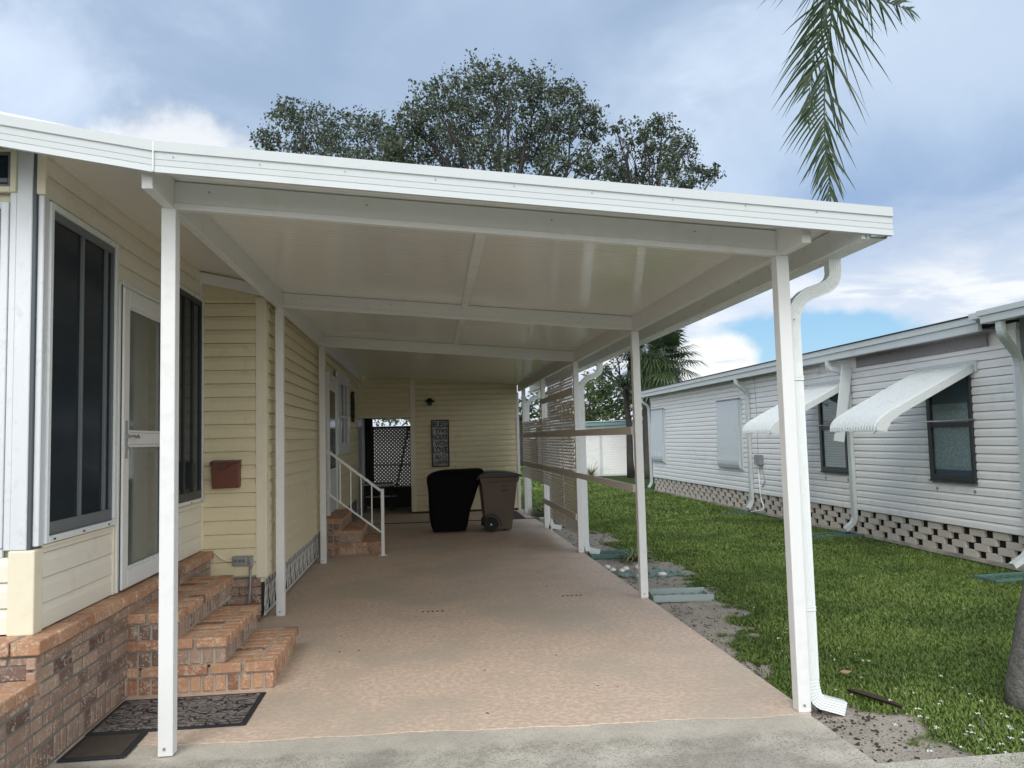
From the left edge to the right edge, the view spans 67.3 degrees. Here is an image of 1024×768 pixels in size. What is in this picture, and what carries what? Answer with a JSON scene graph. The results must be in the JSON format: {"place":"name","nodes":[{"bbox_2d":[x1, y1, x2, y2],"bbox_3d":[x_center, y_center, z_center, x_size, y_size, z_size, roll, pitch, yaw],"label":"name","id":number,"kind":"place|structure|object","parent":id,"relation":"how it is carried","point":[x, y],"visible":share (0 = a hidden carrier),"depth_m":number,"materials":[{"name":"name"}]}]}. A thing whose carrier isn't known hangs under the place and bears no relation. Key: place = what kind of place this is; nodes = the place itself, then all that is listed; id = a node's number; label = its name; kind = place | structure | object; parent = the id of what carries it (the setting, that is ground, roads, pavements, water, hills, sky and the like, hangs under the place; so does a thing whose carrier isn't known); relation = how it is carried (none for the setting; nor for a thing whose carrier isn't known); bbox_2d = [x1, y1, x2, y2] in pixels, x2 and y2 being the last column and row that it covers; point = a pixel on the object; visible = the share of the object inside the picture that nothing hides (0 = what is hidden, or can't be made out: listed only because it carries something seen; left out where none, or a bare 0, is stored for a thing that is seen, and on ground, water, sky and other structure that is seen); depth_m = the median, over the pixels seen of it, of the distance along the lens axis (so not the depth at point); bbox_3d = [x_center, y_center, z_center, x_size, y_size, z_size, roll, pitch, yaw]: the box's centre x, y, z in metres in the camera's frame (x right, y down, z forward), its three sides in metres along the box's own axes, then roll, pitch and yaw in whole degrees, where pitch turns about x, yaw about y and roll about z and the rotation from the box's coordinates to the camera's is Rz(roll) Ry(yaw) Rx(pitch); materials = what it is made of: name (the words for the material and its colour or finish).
{"place":"outdoors","nodes":[
{"label":"outdoors","id":0,"kind":"place"},
{"bbox_2d":[65,519,810,750],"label":"carport floor","id":1,"kind":"structure","parent":0,"point":[494,654],"depth_m":5.79,"materials":[{"name":"beige concrete"}]},
{"bbox_2d":[85,692,265,735],"bbox_3d":[-1.984,1.972,4.622,0.870,0.012,0.575,-1,-4,-7],"label":"doormat","id":2,"kind":"object","parent":1,"relation":"on","point":[193,712],"visible":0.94,"depth_m":4.58,"materials":[{"name":"black rubber"}]},
{"bbox_2d":[0,147,358,767],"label":"mobile home","id":3,"kind":"object","parent":1,"relation":"on","point":[80,306],"visible":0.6,"depth_m":4.91,"materials":[{"name":"plastic"}]},
{"bbox_2d":[0,201,9,548],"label":"window","id":4,"kind":"structure","parent":3,"relation":"in","point":[4,206],"depth_m":4.02,"materials":[{"name":"metal"}]},
{"bbox_2d":[0,148,17,192],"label":"window","id":5,"kind":"structure","parent":3,"relation":"in","point":[8,157],"depth_m":4.08,"materials":[{"name":"grey"}]},
{"bbox_2d":[44,201,118,543],"bbox_3d":[-2.543,-0.041,4.567,0.036,1.840,0.925,-1,-4,-7],"label":"window","id":6,"kind":"structure","parent":3,"relation":"in","point":[81,438],"depth_m":4.53,"materials":[{"name":"white glass"}]},
{"bbox_2d":[120,287,160,590],"bbox_3d":[-2.616,0.379,5.512,0.091,2.003,0.900,-1,-4,-7],"label":"door","id":7,"kind":"structure","parent":3,"relation":"in","point":[141,324],"depth_m":5.43,"materials":[{"name":"white metal"}]},
{"bbox_2d":[178,284,203,507],"bbox_3d":[-2.769,0.104,6.551,0.036,1.840,0.905,-1,-4,-7],"label":"window","id":8,"kind":"structure","parent":3,"relation":"in","point":[191,306],"depth_m":6.69,"materials":[{"name":"white glass"}]},
{"bbox_2d":[209,460,240,488],"bbox_3d":[-2.581,0.814,6.939,0.258,0.254,0.120,-1,-4,-7],"label":"mailbox","id":9,"kind":"object","parent":3,"relation":"attached to","point":[225,473],"visible":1,"depth_m":6.89,"materials":[{"name":"red metal"}]},
{"bbox_2d":[202,550,253,603],"bbox_3d":[-2.561,1.736,6.908,0.455,0.498,0.051,-1,-4,-7],"label":"electrical box","id":10,"kind":"object","parent":3,"relation":"attached to","point":[240,561],"visible":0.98,"depth_m":6.92,"materials":[{"name":"metal"}]},
{"bbox_2d":[330,379,336,512],"bbox_3d":[-2.799,0.961,12.023,0.070,2.050,1.000,-1,-4,-7],"label":"door","id":11,"kind":"structure","parent":3,"relation":"in","point":[333,468],"depth_m":12.06,"materials":[{"name":"white metal"}]},
{"bbox_2d":[335,371,349,454],"bbox_3d":[-3.006,0.540,13.670,0.050,1.390,1.850,-1,-4,-7],"label":"window","id":12,"kind":"structure","parent":3,"relation":"in","point":[343,382],"depth_m":13.80,"materials":[{"name":"white glass"}]},
{"bbox_2d":[350,391,354,421],"bbox_3d":[-3.186,0.457,15.346,0.078,0.615,0.396,-1,-4,-7],"label":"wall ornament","id":13,"kind":"object","parent":3,"relation":"attached to","point":[352,403],"depth_m":15.24,"materials":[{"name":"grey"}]},
{"bbox_2d":[127,575,298,695],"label":"brick steps","id":14,"kind":"structure","parent":1,"relation":"on","point":[226,648],"depth_m":5.05,"materials":[{"name":"orange brick"}]},
{"bbox_2d":[327,509,380,555],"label":"brick steps","id":15,"kind":"structure","parent":1,"relation":"on","point":[346,535],"depth_m":10.97,"materials":[{"name":"orange brick"}]},
{"bbox_2d":[326,448,386,555],"bbox_3d":[-2.215,1.645,10.818,0.879,1.547,0.100,-1,-4,-7],"label":"handrail","id":16,"kind":"object","parent":1,"relation":"on","point":[382,531],"visible":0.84,"depth_m":10.82,"materials":[{"name":"white metal"}]},
{"bbox_2d":[373,518,535,524],"bbox_3d":[-1.323,2.689,15.017,3.620,0.015,0.026,-1,-4,-7],"label":"floor threshold","id":17,"kind":"object","parent":1,"relation":"on","point":[468,520],"visible":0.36,"depth_m":14.96,"materials":[{"name":"grey metal"}]},
{"bbox_2d":[427,468,483,532],"bbox_3d":[-0.996,2.044,13.611,1.015,1.081,0.659,-1,-4,-7],"label":"trash bin","id":18,"kind":"object","parent":1,"relation":"on","point":[451,494],"visible":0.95,"depth_m":13.29,"materials":[{"name":"black plastic"}]},
{"bbox_2d":[339,569,617,713],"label":"leaf litter","id":19,"kind":"object","parent":1,"relation":"on","point":[465,619],"visible":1,"depth_m":7.18,"materials":[{"name":"brown plant"}]},
{"bbox_2d":[477,470,522,531],"bbox_3d":[-0.239,2.051,13.572,0.786,1.025,0.790,-1,-4,-7],"label":"trash bin","id":20,"kind":"object","parent":1,"relation":"on","point":[497,488],"visible":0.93,"depth_m":13.26,"materials":[{"name":"brown plastic"}]},
{"bbox_2d":[353,507,532,523],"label":"patio floor","id":21,"kind":"structure","parent":0,"point":[400,515],"depth_m":16.36,"materials":[{"name":"grey concrete"}]},
{"bbox_2d":[362,482,396,511],"bbox_3d":[-3.067,2.621,17.825,0.780,0.625,0.600,-1,-4,-7],"label":"patio table","id":22,"kind":"object","parent":21,"relation":"on","point":[364,485],"visible":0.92,"depth_m":17.64,"materials":[{"name":"grey metal"}]},
{"bbox_2d":[357,376,520,513],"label":"storage shed","id":23,"kind":"structure","parent":21,"relation":"on","point":[483,418],"depth_m":17.12,"materials":[{"name":"beige plastic"}]},
{"bbox_2d":[370,427,411,507],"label":"lattice gate","id":24,"kind":"structure","parent":23,"relation":"attached to","point":[403,493],"depth_m":18.68,"materials":[{"name":"grey"}]},
{"bbox_2d":[425,398,434,405],"bbox_3d":[-1.818,0.394,16.970,0.230,0.175,0.230,-1,-4,-7],"label":"wall lamp","id":25,"kind":"object","parent":23,"relation":"attached to","point":[429,401],"visible":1,"depth_m":16.92,"materials":[{"name":"black metal"}]},
{"bbox_2d":[431,420,449,466],"bbox_3d":[-1.588,1.315,17.026,0.390,1.035,0.034,-1,-4,-7],"label":"wall sign","id":26,"kind":"object","parent":23,"relation":"attached to","point":[440,441],"visible":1,"depth_m":17.02,"materials":[{"name":"black paint"}]},
{"bbox_2d":[45,714,883,767],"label":"driveway","id":27,"kind":"structure","parent":0,"point":[797,741],"depth_m":3.97,"materials":[{"name":"concrete"}]},
{"bbox_2d":[0,680,36,767],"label":"planter wall","id":28,"kind":"structure","parent":27,"relation":"on","point":[16,722],"depth_m":3.62,"materials":[{"name":"brown brick"}]},
{"bbox_2d":[56,732,147,761],"bbox_3d":[-2.186,1.941,4.122,0.335,0.012,0.345,-1,-4,-7],"label":"doormat","id":29,"kind":"object","parent":27,"relation":"on","point":[104,746],"visible":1,"depth_m":4.09,"materials":[{"name":"black rubber"}]},
{"bbox_2d":[0,0,1023,431],"label":"sky","id":30,"kind":"structure","parent":0,"point":[941,143],"materials":[{"name":"blue"}]},
{"bbox_2d":[513,511,524,518],"bbox_3d":[-0.026,2.730,16.044,0.430,0.006,1.600,-1,-4,-7],"label":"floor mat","id":31,"kind":"object","parent":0,"point":[517,515],"visible":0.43,"depth_m":15.82,"materials":[{"name":"black rubber"}]},
{"bbox_2d":[587,465,604,475],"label":"ornamental grass","id":32,"kind":"object","parent":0,"point":[591,472],"depth_m":31.24,"materials":[{"name":"green plant"}]},
{"bbox_2d":[520,466,1023,767],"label":"grass","id":33,"kind":"structure","parent":0,"point":[930,575],"depth_m":7.26,"materials":[{"name":"green plant"}]},
{"bbox_2d":[846,688,902,707],"bbox_3d":[2.185,1.892,4.642,0.065,0.027,0.368,1,-5,-29],"label":"palm sheath","id":34,"kind":"object","parent":33,"relation":"on","point":[874,696],"visible":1,"depth_m":4.64,"materials":[{"name":"brown plant"}]},
{"bbox_2d":[974,571,1023,583],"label":"splash block","id":35,"kind":"object","parent":33,"relation":"on","point":[986,577],"depth_m":8.27,"materials":[{"name":"concrete"}]},
{"bbox_2d":[522,440,1023,762],"bbox_3d":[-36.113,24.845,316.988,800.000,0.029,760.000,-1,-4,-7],"label":"ground","id":36,"kind":"structure","parent":0,"point":[884,739],"depth_m":5.72,"materials":[{"name":"green plant"}]},
{"bbox_2d":[247,94,407,161],"bbox_3d":[-8.554,-5.389,37.155,7.227,19.782,8.536,-1,-4,-7],"label":"oak tree","id":37,"kind":"object","parent":36,"relation":"on","point":[319,140],"visible":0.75,"depth_m":36.88,"materials":[{"name":"green plant"}]},
{"bbox_2d":[373,419,409,430],"bbox_3d":[-4.062,1.734,28.841,4.254,4.135,2.262,-1,-4,-7],"label":"broadleaf tree","id":38,"kind":"object","parent":36,"relation":"on","point":[392,420],"visible":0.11,"depth_m":28.87,"materials":[{"name":"green plant"}]},
{"bbox_2d":[374,430,410,486],"bbox_3d":[-4.451,2.584,25.894,9.000,2.000,0.100,-1,-4,-7],"label":"lattice panel","id":39,"kind":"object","parent":36,"relation":"on","point":[391,457],"depth_m":25.90,"materials":[{"name":"white plastic"}]},
{"bbox_2d":[0,111,893,756],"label":"carport","id":40,"kind":"object","parent":36,"relation":"on","point":[356,269],"visible":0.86,"depth_m":4.66,"materials":[{"name":"white metal"}]},
{"bbox_2d":[522,368,634,534],"bbox_3d":[0.761,1.144,12.057,0.097,2.572,8.770,-1,-4,-7],"label":"lattice screen","id":41,"kind":"object","parent":40,"relation":"attached to","point":[557,396],"visible":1,"depth_m":11.97,"materials":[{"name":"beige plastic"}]},
{"bbox_2d":[370,48,616,181],"bbox_3d":[-0.337,-6.661,38.222,13.046,22.031,9.272,-1,-4,-7],"label":"oak tree","id":42,"kind":"object","parent":36,"relation":"on","point":[544,123],"visible":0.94,"depth_m":37.17,"materials":[{"name":"green plant"}]},
{"bbox_2d":[530,504,543,516],"bbox_3d":[0.641,2.669,16.233,0.725,0.220,0.724,2,-6,-44],"label":"leafy shrub","id":43,"kind":"object","parent":36,"relation":"on","point":[540,509],"visible":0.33,"depth_m":16.16,"materials":[{"name":"green plant"}]},
{"bbox_2d":[519,389,573,465],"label":"broadleaf tree","id":44,"kind":"object","parent":36,"relation":"on","point":[537,413],"visible":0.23,"depth_m":43.91,"materials":[{"name":"green plant"}]},
{"bbox_2d":[535,510,560,519],"bbox_3d":[0.733,2.632,15.627,0.740,0.204,0.788,-3,-4,17],"label":"leafy shrub","id":45,"kind":"object","parent":36,"relation":"on","point":[542,511],"visible":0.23,"depth_m":15.54,"materials":[{"name":"green plant"}]},
{"bbox_2d":[533,371,624,459],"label":"broadleaf tree","id":46,"kind":"object","parent":36,"relation":"on","point":[586,407],"visible":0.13,"depth_m":52.32,"materials":[{"name":"green plant"}]},
{"bbox_2d":[538,419,642,475],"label":"white building","id":47,"kind":"structure","parent":36,"relation":"on","point":[609,452],"depth_m":31.70,"materials":[{"name":"plastic"}]},
{"bbox_2d":[588,550,631,558],"bbox_3d":[1.346,2.327,10.498,0.580,0.056,0.420,-1,-4,-1],"label":"splash block","id":48,"kind":"object","parent":36,"relation":"on","point":[607,554],"depth_m":10.45,"materials":[{"name":"concrete"}]},
{"bbox_2d":[584,364,642,421],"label":"broadleaf tree","id":49,"kind":"object","parent":36,"relation":"on","point":[598,410],"visible":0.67,"depth_m":44.15,"materials":[{"name":"green plant"}]},
{"bbox_2d":[599,352,634,477],"bbox_3d":[4.283,0.936,30.310,2.156,5.495,3.881,-3,-4,16],"label":"broadleaf tree","id":50,"kind":"object","parent":36,"relation":"on","point":[629,447],"visible":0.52,"depth_m":30.05,"materials":[{"name":"green plant"}]},
{"bbox_2d":[615,406,642,419],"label":"broadleaf tree","id":51,"kind":"object","parent":36,"relation":"on","point":[617,418],"visible":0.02,"depth_m":49.23,"materials":[{"name":"green plant"}]},
{"bbox_2d":[607,545,659,564],"bbox_3d":[1.589,2.219,10.085,0.769,0.208,0.675,-1,-4,-7],"label":"strap leaf plant","id":52,"kind":"object","parent":36,"relation":"on","point":[632,557],"visible":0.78,"depth_m":10.04,"materials":[{"name":"green plant"}]},
{"bbox_2d":[611,565,689,580],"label":"green stones","id":53,"kind":"object","parent":36,"relation":"on","point":[654,573],"visible":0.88,"depth_m":9.02,"materials":[{"name":"stone"}]},
{"bbox_2d":[594,112,726,352],"bbox_3d":[8.345,-5.004,38.721,8.031,18.312,7.359,-1,-4,-7],"label":"oak tree","id":54,"kind":"object","parent":36,"relation":"on","point":[668,165],"visible":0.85,"depth_m":39.23,"materials":[{"name":"green plant"}]},
{"bbox_2d":[611,327,711,478],"bbox_3d":[5.609,0.501,29.420,4.357,6.189,3.819,-1,-4,-7],"label":"cabbage palm","id":55,"kind":"object","parent":36,"relation":"on","point":[658,367],"visible":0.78,"depth_m":28.86,"materials":[{"name":"green plant"}]},
{"bbox_2d":[648,587,713,602],"bbox_3d":[1.683,2.118,7.726,0.600,0.066,0.360,-1,-4,-2],"label":"splash block","id":56,"kind":"object","parent":36,"relation":"on","point":[663,595],"depth_m":7.56,"materials":[{"name":"concrete"}]},
{"bbox_2d":[722,510,755,513],"bbox_3d":[4.631,2.618,15.675,0.600,0.036,0.300,-1,-4,-7],"label":"splash block","id":57,"kind":"object","parent":36,"relation":"on","point":[739,512],"depth_m":15.56,"materials":[{"name":"concrete"}]},
{"bbox_2d":[553,528,961,762],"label":"mulch litter","id":58,"kind":"object","parent":36,"relation":"on","point":[868,717],"visible":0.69,"depth_m":4.35,"materials":[{"name":"brown plant"}]},
{"bbox_2d":[641,300,1023,570],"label":"mobile home","id":59,"kind":"object","parent":36,"relation":"on","point":[953,488],"visible":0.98,"depth_m":10.94,"materials":[{"name":"white plastic"}]},
{"bbox_2d":[650,408,666,462],"bbox_3d":[4.183,1.481,22.095,0.094,1.535,1.200,-1,-4,-7],"label":"window awning","id":60,"kind":"object","parent":59,"relation":"attached to","point":[658,444],"depth_m":21.95,"materials":[{"name":"metal"}]},
{"bbox_2d":[716,398,744,469],"bbox_3d":[4.772,1.103,16.922,0.094,1.535,1.300,-1,-4,-7],"label":"window awning","id":61,"kind":"object","parent":59,"relation":"attached to","point":[729,428],"depth_m":16.80,"materials":[{"name":"metal"}]},
{"bbox_2d":[751,382,764,511],"bbox_3d":[4.872,1.218,15.425,0.246,2.692,0.313,-1,-4,-7],"label":"meter box","id":62,"kind":"object","parent":59,"relation":"attached to","point":[758,460],"visible":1,"depth_m":15.39,"materials":[{"name":"metal"}]},
{"bbox_2d":[742,380,839,435],"bbox_3d":[4.637,0.400,12.659,1.344,0.874,1.200,-1,-4,-7],"label":"awning","id":63,"kind":"object","parent":59,"relation":"attached to","point":[815,394],"depth_m":12.46,"materials":[{"name":"metal"}]},
{"bbox_2d":[818,393,848,473],"bbox_3d":[5.287,0.769,12.676,0.060,1.390,0.860,-1,-4,-7],"label":"window","id":64,"kind":"structure","parent":59,"relation":"in","point":[833,454],"depth_m":12.77,"materials":[{"name":"glass"}]},
{"bbox_2d":[830,360,977,434],"bbox_3d":[4.959,0.193,9.835,1.344,0.874,1.180,-1,-4,-7],"label":"awning","id":65,"kind":"object","parent":59,"relation":"attached to","point":[882,410],"depth_m":9.59,"materials":[{"name":"metal"}]},
{"bbox_2d":[925,374,977,483],"bbox_3d":[5.609,0.562,9.857,0.060,1.390,0.870,-1,-4,-7],"label":"window","id":66,"kind":"structure","parent":59,"relation":"in","point":[951,444],"depth_m":9.82,"materials":[{"name":"glass"}]},
{"bbox_2d":[812,531,863,537],"bbox_3d":[4.988,2.343,11.922,0.800,0.041,0.340,-1,-4,-9],"label":"splash block","id":67,"kind":"object","parent":36,"relation":"on","point":[849,533],"depth_m":11.82,"materials":[{"name":"concrete"}]},
{"bbox_2d":[753,583,1023,753],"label":"fallen petals","id":68,"kind":"object","parent":36,"relation":"on","point":[939,703],"visible":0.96,"depth_m":4.12,"materials":[{"name":"white"}]},
{"bbox_2d":[763,0,1023,712],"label":"queen palm","id":69,"kind":"object","parent":36,"relation":"on","point":[1014,689],"visible":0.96,"depth_m":7.61,"materials":[{"name":"green plant"}]},
{"bbox_2d":[878,752,1023,767],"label":"side pavement","id":70,"kind":"structure","parent":0,"point":[988,761],"depth_m":3.74,"materials":[{"name":"concrete"}]}
]}

